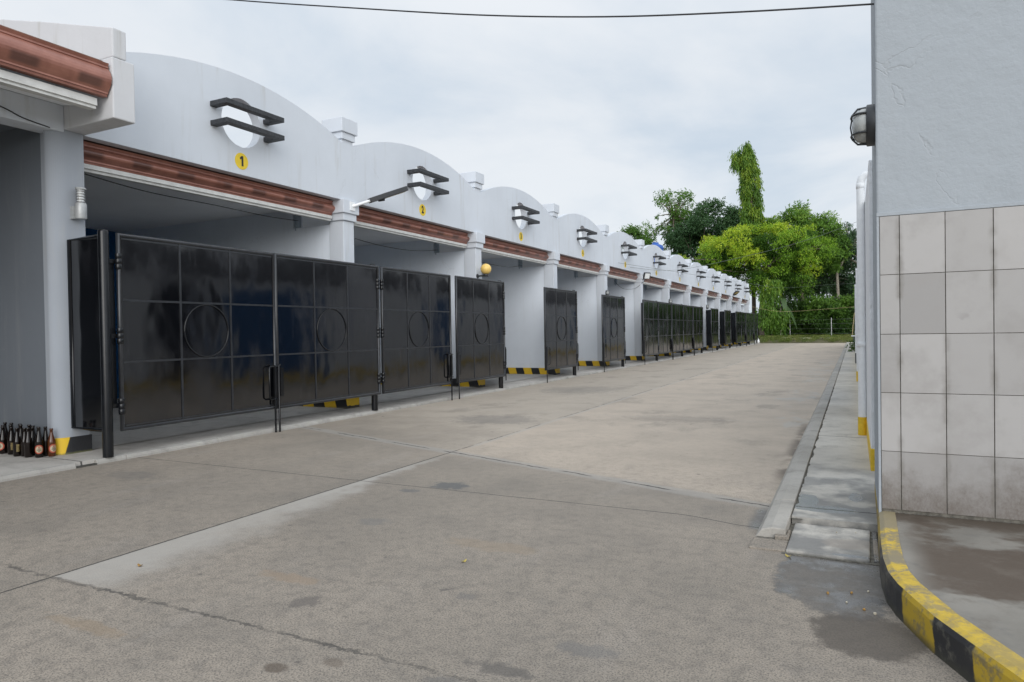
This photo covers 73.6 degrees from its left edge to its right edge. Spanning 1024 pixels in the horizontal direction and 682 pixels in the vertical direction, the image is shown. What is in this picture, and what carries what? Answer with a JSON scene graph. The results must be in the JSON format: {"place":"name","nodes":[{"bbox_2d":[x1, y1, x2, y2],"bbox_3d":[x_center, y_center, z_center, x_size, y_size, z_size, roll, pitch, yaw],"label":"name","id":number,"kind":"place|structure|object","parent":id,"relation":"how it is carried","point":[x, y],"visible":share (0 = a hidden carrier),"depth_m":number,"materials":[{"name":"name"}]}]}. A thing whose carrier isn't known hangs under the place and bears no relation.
{"place":"outdoors","nodes":[
{"label":"outdoors","id":0,"kind":"place"},
{"bbox_2d":[0,343,759,481],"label":"apron","id":1,"kind":"object","parent":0,"point":[10,464],"depth_m":8.61,"materials":[{"name":"concrete"}]},
{"bbox_2d":[0,426,6,453],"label":"bottle","id":2,"kind":"object","parent":1,"relation":"on","point":[3,443],"visible":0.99,"depth_m":7.18,"materials":[{"name":"brown glass"}]},
{"bbox_2d":[3,422,7,434],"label":"bottle","id":3,"kind":"object","parent":1,"relation":"on","point":[5,424],"visible":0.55,"depth_m":7.34,"materials":[{"name":"brown glass"}]},
{"bbox_2d":[7,427,13,454],"bbox_3d":[-5.228,1.040,7.144,0.073,0.285,0.071,-1,1,27],"label":"bottle","id":4,"kind":"object","parent":1,"relation":"on","point":[10,443],"visible":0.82,"depth_m":7.12,"materials":[{"name":"brown glass"}]},
{"bbox_2d":[13,428,20,456],"bbox_3d":[-5.085,1.037,7.027,0.073,0.290,0.071,-1,1,27],"label":"bottle","id":5,"kind":"object","parent":1,"relation":"on","point":[16,445],"visible":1,"depth_m":7.00,"materials":[{"name":"brown glass"}]},
{"bbox_2d":[19,424,22,437],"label":"bottle","id":6,"kind":"object","parent":1,"relation":"on","point":[20,430],"visible":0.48,"depth_m":7.12,"materials":[{"name":"brown glass"}]},
{"bbox_2d":[20,428,25,456],"bbox_3d":[-5.000,1.036,7.018,0.072,0.290,0.071,-1,1,27],"label":"bottle","id":7,"kind":"object","parent":1,"relation":"on","point":[22,441],"visible":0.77,"depth_m":6.99,"materials":[{"name":"brown glass"}]},
{"bbox_2d":[24,427,32,457],"bbox_3d":[-4.920,1.030,6.956,0.072,0.300,0.071,-1,1,27],"label":"bottle","id":8,"kind":"object","parent":1,"relation":"on","point":[28,446],"visible":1,"depth_m":6.93,"materials":[{"name":"brown glass"}]},
{"bbox_2d":[30,427,35,454],"bbox_3d":[-4.953,1.034,7.067,0.072,0.290,0.071,-1,1,27],"label":"bottle","id":9,"kind":"object","parent":1,"relation":"on","point":[32,434],"visible":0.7,"depth_m":7.05,"materials":[{"name":"brown glass"}]},
{"bbox_2d":[35,427,42,457],"bbox_3d":[-4.796,1.024,6.932,0.074,0.310,0.073,-1,1,27],"label":"bottle","id":10,"kind":"object","parent":1,"relation":"on","point":[38,446],"visible":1,"depth_m":6.91,"materials":[{"name":"brown glass"}]},
{"bbox_2d":[42,426,48,455],"bbox_3d":[-4.787,1.027,7.021,0.072,0.300,0.071,-1,1,27],"label":"bottle","id":11,"kind":"object","parent":1,"relation":"on","point":[45,437],"visible":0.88,"depth_m":7.00,"materials":[{"name":"brown glass"}]},
{"bbox_2d":[47,428,55,456],"bbox_3d":[-4.699,1.034,6.982,0.074,0.285,0.071,-1,1,27],"label":"bottle","id":12,"kind":"object","parent":1,"relation":"on","point":[51,443],"visible":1,"depth_m":6.96,"materials":[{"name":"brown glass"}]},
{"bbox_2d":[0,19,134,454],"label":"annex building","id":13,"kind":"structure","parent":1,"relation":"on","point":[70,85],"depth_m":7.09,"materials":[{"name":"white paint"}]},
{"bbox_2d":[0,106,49,127],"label":"eave cable","id":14,"kind":"object","parent":13,"relation":"attached to","point":[23,117],"visible":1,"depth_m":6.73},
{"bbox_2d":[70,187,86,219],"bbox_3d":[-4.525,-1.440,7.157,0.133,0.328,0.119,-1,1,27],"label":"wall lamp","id":15,"kind":"object","parent":13,"relation":"attached to","point":[78,210],"visible":1,"depth_m":7.12,"materials":[{"name":"metal"}]},
{"bbox_2d":[76,463,96,467],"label":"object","id":16,"kind":"structure","parent":1,"relation":"in","point":[86,465],"depth_m":6.67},
{"bbox_2d":[67,229,117,457],"bbox_3d":[-4.318,0.024,7.038,0.631,2.297,0.165,-1,1,27],"label":"gate post","id":17,"kind":"object","parent":1,"relation":"on","point":[92,332],"visible":1,"depth_m":6.97,"materials":[{"name":"black metal"}]},
{"bbox_2d":[115,233,277,431],"bbox_3d":[-3.527,0.039,7.913,0.097,2.319,2.149,-1,1,26],"label":"gate leaf","id":18,"kind":"object","parent":17,"relation":"attached to","point":[196,332],"visible":1,"depth_m":7.75,"materials":[{"name":"black metal"}]},
{"bbox_2d":[369,264,377,410],"bbox_3d":[-2.396,-0.059,10.881,0.631,2.297,0.165,-1,1,27],"label":"gate post","id":19,"kind":"object","parent":1,"relation":"on","point":[374,400],"visible":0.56,"depth_m":10.70,"materials":[{"name":"black metal"}]},
{"bbox_2d":[274,253,380,431],"bbox_3d":[-2.567,-0.002,9.815,0.088,2.319,2.158,-1,1,27],"label":"gate leaf","id":20,"kind":"object","parent":19,"relation":"attached to","point":[327,332],"visible":1,"depth_m":9.69,"materials":[{"name":"black metal"}]},
{"bbox_2d":[380,266,452,399],"bbox_3d":[-1.587,-0.044,11.756,0.097,2.319,2.073,-1,1,27],"label":"gate leaf","id":21,"kind":"object","parent":19,"relation":"attached to","point":[416,335],"visible":1,"depth_m":11.65,"materials":[{"name":"black metal"}]},
{"bbox_2d":[498,280,502,387],"bbox_3d":[-0.475,-0.141,14.723,0.631,2.297,0.165,-1,1,27],"label":"gate post","id":22,"kind":"object","parent":1,"relation":"on","point":[500,382],"visible":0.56,"depth_m":14.54,"materials":[{"name":"black metal"}]},
{"bbox_2d":[454,276,505,398],"bbox_3d":[-0.592,-0.087,13.729,0.088,2.319,2.018,-1,1,26],"label":"gate leaf","id":23,"kind":"object","parent":22,"relation":"attached to","point":[480,325],"visible":1,"depth_m":13.63,"materials":[{"name":"black metal"}]},
{"bbox_2d":[641,303,657,360],"bbox_3d":[5.290,-0.389,26.251,0.631,2.297,0.165,-1,1,27],"label":"gate post","id":24,"kind":"object","parent":1,"relation":"on","point":[656,357],"visible":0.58,"depth_m":26.33,"materials":[{"name":"black metal"}]},
{"bbox_2d":[642,299,658,356],"bbox_3d":[5.138,-0.333,25.176,0.097,2.319,2.158,-1,1,26],"label":"gate leaf","id":25,"kind":"object","parent":24,"relation":"attached to","point":[650,314],"visible":1,"depth_m":25.11,"materials":[{"name":"black metal"}]},
{"bbox_2d":[658,301,672,359],"bbox_3d":[6.092,-0.374,27.120,0.097,2.319,2.149,-1,1,27],"label":"gate leaf","id":26,"kind":"object","parent":24,"relation":"attached to","point":[665,330],"visible":1,"depth_m":27.17,"materials":[{"name":"black metal"}]},
{"bbox_2d":[706,310,717,349],"bbox_3d":[11.055,-0.637,37.778,0.631,2.297,0.165,-1,1,27],"label":"gate post","id":27,"kind":"object","parent":1,"relation":"on","point":[708,327],"visible":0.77,"depth_m":37.82,"materials":[{"name":"black metal"}]},
{"bbox_2d":[710,308,718,351],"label":"gate leaf","id":28,"kind":"object","parent":27,"relation":"attached to","point":[714,327],"visible":1,"depth_m":36.64,"materials":[{"name":"black metal"}]},
{"bbox_2d":[720,311,730,347],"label":"gate post","id":29,"kind":"object","parent":1,"relation":"on","point":[722,339],"visible":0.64,"depth_m":41.66,"materials":[{"name":"black metal"}]},
{"bbox_2d":[724,310,730,344],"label":"gate leaf","id":30,"kind":"object","parent":29,"relation":"attached to","point":[727,325],"visible":1,"depth_m":40.42,"materials":[{"name":"black metal"}]},
{"bbox_2d":[731,313,740,345],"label":"gate post","id":31,"kind":"object","parent":1,"relation":"on","point":[733,333],"visible":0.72,"depth_m":45.50,"materials":[{"name":"black metal"}]},
{"bbox_2d":[735,311,741,342],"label":"gate leaf","id":32,"kind":"object","parent":31,"relation":"attached to","point":[738,321],"visible":1,"depth_m":44.35,"materials":[{"name":"black metal"}]},
{"bbox_2d":[741,312,746,345],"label":"gate leaf","id":33,"kind":"object","parent":31,"relation":"attached to","point":[744,333],"visible":0.98,"depth_m":46.65,"materials":[{"name":"black metal"}]},
{"bbox_3d":[1.447,-0.224,18.566,0.631,2.297,0.165,-1,1,27],"label":"gate post","id":34,"kind":"object","parent":1,"relation":"on","visible":0},
{"bbox_2d":[543,287,577,382],"bbox_3d":[1.289,-0.168,17.493,0.097,2.319,2.158,-1,1,27],"label":"gate leaf","id":35,"kind":"object","parent":34,"relation":"attached to","point":[560,332],"visible":1,"depth_m":17.41,"materials":[{"name":"black metal"}]},
{"bbox_3d":[3.369,-0.307,22.408,0.631,2.297,0.165,-1,1,27],"label":"gate post","id":36,"kind":"object","parent":1,"relation":"on","visible":0},
{"bbox_2d":[601,294,625,371],"bbox_3d":[3.201,-0.250,21.340,0.097,2.319,2.158,-1,1,27],"label":"gate leaf","id":37,"kind":"object","parent":36,"relation":"attached to","point":[613,326],"visible":1,"depth_m":21.27,"materials":[{"name":"black metal"}]},
{"bbox_3d":[7.212,-0.472,30.093,0.631,2.297,0.165,-1,1,27],"label":"gate post","id":38,"kind":"object","parent":1,"relation":"on","visible":0},
{"bbox_2d":[672,303,683,359],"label":"gate leaf","id":39,"kind":"object","parent":38,"relation":"attached to","point":[678,326],"visible":1,"depth_m":29.00,"materials":[{"name":"black metal"}]},
{"bbox_2d":[684,305,693,350],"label":"gate leaf","id":40,"kind":"object","parent":38,"relation":"attached to","point":[688,330],"visible":1,"depth_m":31.01,"materials":[{"name":"black metal"}]},
{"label":"gate post","id":41,"kind":"object","parent":1,"relation":"on","visible":0},
{"bbox_2d":[693,306,703,355],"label":"gate leaf","id":42,"kind":"object","parent":41,"relation":"attached to","point":[698,325],"visible":1,"depth_m":32.90,"materials":[{"name":"black metal"}]},
{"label":"gate post","id":43,"kind":"object","parent":1,"relation":"on","visible":0},
{"bbox_2d":[746,313,750,341],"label":"gate leaf","id":44,"kind":"object","parent":43,"relation":"attached to","point":[748,326],"visible":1,"depth_m":48.38,"materials":[{"name":"black metal"}]},
{"bbox_2d":[750,313,754,344],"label":"gate leaf","id":45,"kind":"object","parent":43,"relation":"attached to","point":[752,334],"visible":1,"depth_m":50.41,"materials":[{"name":"black metal"}]},
{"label":"gate post","id":46,"kind":"object","parent":1,"relation":"on","visible":0},
{"bbox_2d":[754,314,757,339],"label":"gate leaf","id":47,"kind":"object","parent":46,"relation":"attached to","point":[756,325],"visible":1,"depth_m":52.37,"materials":[{"name":"black metal"}]},
{"bbox_2d":[90,343,745,448],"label":"garage floor","id":48,"kind":"structure","parent":0,"point":[135,435],"depth_m":10.09,"materials":[{"name":"grey concrete"}]},
{"bbox_2d":[83,52,749,408],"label":"garage building","id":49,"kind":"structure","parent":48,"relation":"on","point":[307,171],"depth_m":12.03,"materials":[{"name":"white paint"}]},
{"bbox_2d":[84,173,297,220],"bbox_3d":[-4.087,-1.902,9.414,0.221,0.154,4.156,-1,1,17],"label":"ceiling cable","id":50,"kind":"object","parent":49,"relation":"attached to","point":[183,199],"visible":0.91,"depth_m":8.73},
{"bbox_2d":[350,186,407,210],"bbox_3d":[-2.214,-2.361,11.335,1.016,0.483,0.270,-1,1,-33],"label":"street lamp","id":51,"kind":"object","parent":49,"relation":"attached to","point":[379,198],"visible":1,"depth_m":11.26,"materials":[{"name":"white metal"}]},
{"bbox_2d":[354,238,433,250],"bbox_3d":[-2.229,-1.887,13.348,0.104,0.230,4.022,-1,1,18],"label":"ceiling cable","id":52,"kind":"object","parent":49,"relation":"attached to","point":[391,247],"visible":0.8,"depth_m":12.96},
{"bbox_2d":[476,264,490,277],"bbox_3d":[-0.603,-1.519,14.831,0.320,0.313,0.236,-1,1,27],"label":"globe lamp","id":53,"kind":"object","parent":49,"relation":"attached to","point":[485,269],"visible":0.99,"depth_m":14.74,"materials":[{"name":"glass"}]},
{"bbox_2d":[643,272,650,278],"bbox_3d":[5.202,-2.516,26.395,0.280,0.260,0.074,-1,19,-25],"label":"flood lamp","id":54,"kind":"object","parent":49,"relation":"attached to","point":[646,275],"visible":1,"depth_m":26.36,"materials":[{"name":"metal"}]},
{"bbox_2d":[651,242,663,261],"bbox_3d":[7.637,-4.101,36.350,1.000,2.270,1.000,-1,1,27],"label":"water tank","id":55,"kind":"object","parent":49,"relation":"on","point":[661,247],"visible":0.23,"depth_m":36.06,"materials":[{"name":"blue plastic"}]},
{"bbox_2d":[0,0,871,312],"label":"sky","id":56,"kind":"structure","parent":0,"point":[590,118],"materials":[{"name":"white"}]},
{"bbox_2d":[0,343,967,681],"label":"road","id":57,"kind":"structure","parent":0,"point":[600,527],"depth_m":3.87,"materials":[{"name":"concrete"}]},
{"bbox_2d":[875,489,1023,681],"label":"platform kerb","id":58,"kind":"structure","parent":57,"relation":"on","point":[968,651],"depth_m":2.61,"materials":[{"name":"yellow paint"}]},
{"bbox_2d":[895,513,1023,657],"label":"platform","id":59,"kind":"structure","parent":57,"relation":"on","point":[971,571],"depth_m":3.12,"materials":[{"name":"concrete"}]},
{"bbox_2d":[871,0,1023,523],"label":"tiled building","id":60,"kind":"structure","parent":59,"relation":"on","point":[947,81],"depth_m":3.89,"materials":[{"name":"grey plaster"},{"name":"greige tile"}]},
{"bbox_2d":[233,0,873,17],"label":"power cable","id":61,"kind":"object","parent":60,"relation":"attached to","point":[575,16],"visible":0.98,"depth_m":4.84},
{"bbox_2d":[850,104,874,146],"bbox_3d":[2.149,-1.316,4.198,0.137,0.247,0.247,-1,1,27],"label":"bulkhead lamp","id":62,"kind":"object","parent":60,"relation":"attached to","point":[862,119],"visible":1,"depth_m":4.12,"materials":[{"name":"metal"}]},
{"bbox_2d":[622,263,849,287],"bbox_3d":[14.320,-3.774,42.017,6.896,1.361,42.416,0,1,39],"label":"overhead wire","id":63,"kind":"object","parent":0,"point":[717,278],"visible":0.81,"depth_m":35.84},
{"bbox_2d":[630,222,855,270],"bbox_3d":[9.530,-4.032,27.278,10.926,2.491,3.863,-1,1,-6],"label":"overhead wire","id":64,"kind":"object","parent":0,"point":[735,258],"visible":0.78,"depth_m":27.98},
{"bbox_2d":[750,334,854,342],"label":"verge","id":65,"kind":"structure","parent":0,"point":[816,341],"depth_m":54.26,"materials":[{"name":"green plant"}]},
{"bbox_2d":[727,141,767,313],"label":"mast tree","id":66,"kind":"object","parent":65,"relation":"on","point":[744,163],"visible":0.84,"depth_m":65.51,"materials":[{"name":"green plant"}]},
{"bbox_2d":[678,221,839,338],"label":"spreading tree","id":67,"kind":"object","parent":65,"relation":"on","point":[756,271],"visible":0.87,"depth_m":61.62,"materials":[{"name":"green plant"}]},
{"bbox_2d":[755,278,792,336],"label":"weeping tree","id":68,"kind":"object","parent":65,"relation":"on","point":[776,322],"visible":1,"depth_m":59.07,"materials":[{"name":"green plant"}]},
{"bbox_2d":[770,292,797,334],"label":"banana plant","id":69,"kind":"object","parent":65,"relation":"on","point":[784,303],"visible":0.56,"depth_m":60.90,"materials":[{"name":"green plant"}]},
{"bbox_2d":[775,318,839,334],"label":"wire fence","id":70,"kind":"object","parent":65,"relation":"on","point":[831,328],"visible":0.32,"depth_m":56.45,"materials":[{"name":"metal"}]},
{"bbox_2d":[787,293,835,324],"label":"creeper bush","id":71,"kind":"object","parent":65,"relation":"on","point":[799,306],"visible":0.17,"depth_m":62.94,"materials":[{"name":"green plant"}]},
{"bbox_2d":[792,342,876,531],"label":"walkway","id":72,"kind":"structure","parent":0,"point":[838,488],"depth_m":5.62,"materials":[{"name":"concrete"}]},
{"bbox_2d":[791,358,843,519],"bbox_3d":[13.613,0.615,27.951,0.072,0.001,52.860,-1,1,27],"label":"kerb gap","id":73,"kind":"object","parent":72,"relation":"on","point":[797,501],"visible":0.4,"depth_m":6.02,"materials":[{"name":"grey concrete"}]},
{"bbox_2d":[846,337,854,351],"bbox_3d":[16.298,0.258,32.478,0.868,0.899,0.811,-1,1,-33],"label":"weed","id":74,"kind":"object","parent":72,"relation":"on","point":[852,346],"visible":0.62,"depth_m":32.57,"materials":[{"name":"green plant"}]},
{"bbox_2d":[865,160,874,470],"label":"boundary wall","id":75,"kind":"structure","parent":72,"relation":"on","point":[869,318],"depth_m":5.67,"materials":[{"name":"white paint"}]},
{"bbox_2d":[854,284,855,362],"bbox_3d":[11.153,-0.552,22.144,0.100,2.550,0.100,-1,1,27],"label":"drain pipe","id":76,"kind":"object","parent":75,"relation":"attached to","point":[855,323],"visible":0.38,"depth_m":22.12,"materials":[{"name":"white plastic"}]},
{"bbox_2d":[855,269,857,381],"bbox_3d":[7.511,-0.346,14.855,0.078,2.450,0.078,-1,1,27],"label":"drain pipe","id":77,"kind":"object","parent":75,"relation":"attached to","point":[856,333],"visible":0.46,"depth_m":14.84,"materials":[{"name":"white plastic"}]},
{"bbox_2d":[856,171,867,435],"bbox_3d":[3.881,-0.414,7.511,0.169,2.901,0.092,-1,1,27],"label":"drain pipe","id":78,"kind":"object","parent":75,"relation":"attached to","point":[861,306],"visible":0.88,"depth_m":7.50,"materials":[{"name":"white plastic"}]},
{"label":"ground","id":79,"kind":"structure","parent":0,"visible":0},
{"bbox_2d":[617,223,648,248],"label":"distant tree","id":80,"kind":"object","parent":79,"relation":"on","point":[634,233],"visible":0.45,"depth_m":86.34,"materials":[{"name":"green plant"}]},
{"bbox_2d":[639,188,699,253],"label":"open crown tree","id":81,"kind":"object","parent":79,"relation":"on","point":[675,214],"visible":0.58,"depth_m":79.70,"materials":[{"name":"green plant"}]},
{"bbox_2d":[662,196,745,270],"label":"round crown tree","id":82,"kind":"object","parent":79,"relation":"on","point":[696,225],"visible":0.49,"depth_m":75.18,"materials":[{"name":"green plant"}]},
{"bbox_2d":[756,342,848,537],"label":"kerb","id":83,"kind":"structure","parent":79,"relation":"on","point":[777,519],"depth_m":5.50,"materials":[{"name":"concrete"}]},
{"bbox_2d":[751,285,854,337],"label":"thicket","id":84,"kind":"object","parent":79,"relation":"on","point":[840,313],"visible":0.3,"depth_m":59.73,"materials":[{"name":"green plant"}]},
{"bbox_2d":[760,199,854,299],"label":"feathery tree","id":85,"kind":"object","parent":79,"relation":"on","point":[799,215],"visible":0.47,"depth_m":64.02,"materials":[{"name":"green plant"}]},
{"bbox_2d":[771,251,856,301],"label":"shade tree","id":86,"kind":"object","parent":79,"relation":"on","point":[826,286],"visible":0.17,"depth_m":67.11,"materials":[{"name":"green plant"}]},
{"bbox_2d":[757,523,878,565],"bbox_3d":[1.777,1.196,3.990,0.648,0.064,0.640,-1,1,27],"label":"drain gap","id":87,"kind":"object","parent":79,"relation":"on","point":[871,549],"visible":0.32,"depth_m":3.73,"materials":[{"name":"grey concrete"}]},
{"bbox_2d":[749,530,878,562],"bbox_3d":[1.770,1.178,3.999,0.658,0.080,0.590,-1,1,27],"label":"drain edge","id":88,"kind":"object","parent":87,"relation":"on","point":[779,543],"visible":0.67,"depth_m":3.91,"materials":[{"name":"concrete"}]},
{"bbox_2d":[786,523,869,562],"bbox_3d":[1.840,1.178,3.961,0.428,0.058,0.610,-1,1,27],"label":"drain cover","id":89,"kind":"object","parent":87,"relation":"on","point":[843,543],"visible":0.74,"depth_m":3.90,"materials":[{"name":"concrete"}]},
{"bbox_2d":[817,221,856,298],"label":"drooping tree","id":90,"kind":"object","parent":79,"relation":"on","point":[852,234],"visible":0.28,"depth_m":64.22,"materials":[{"name":"green plant"}]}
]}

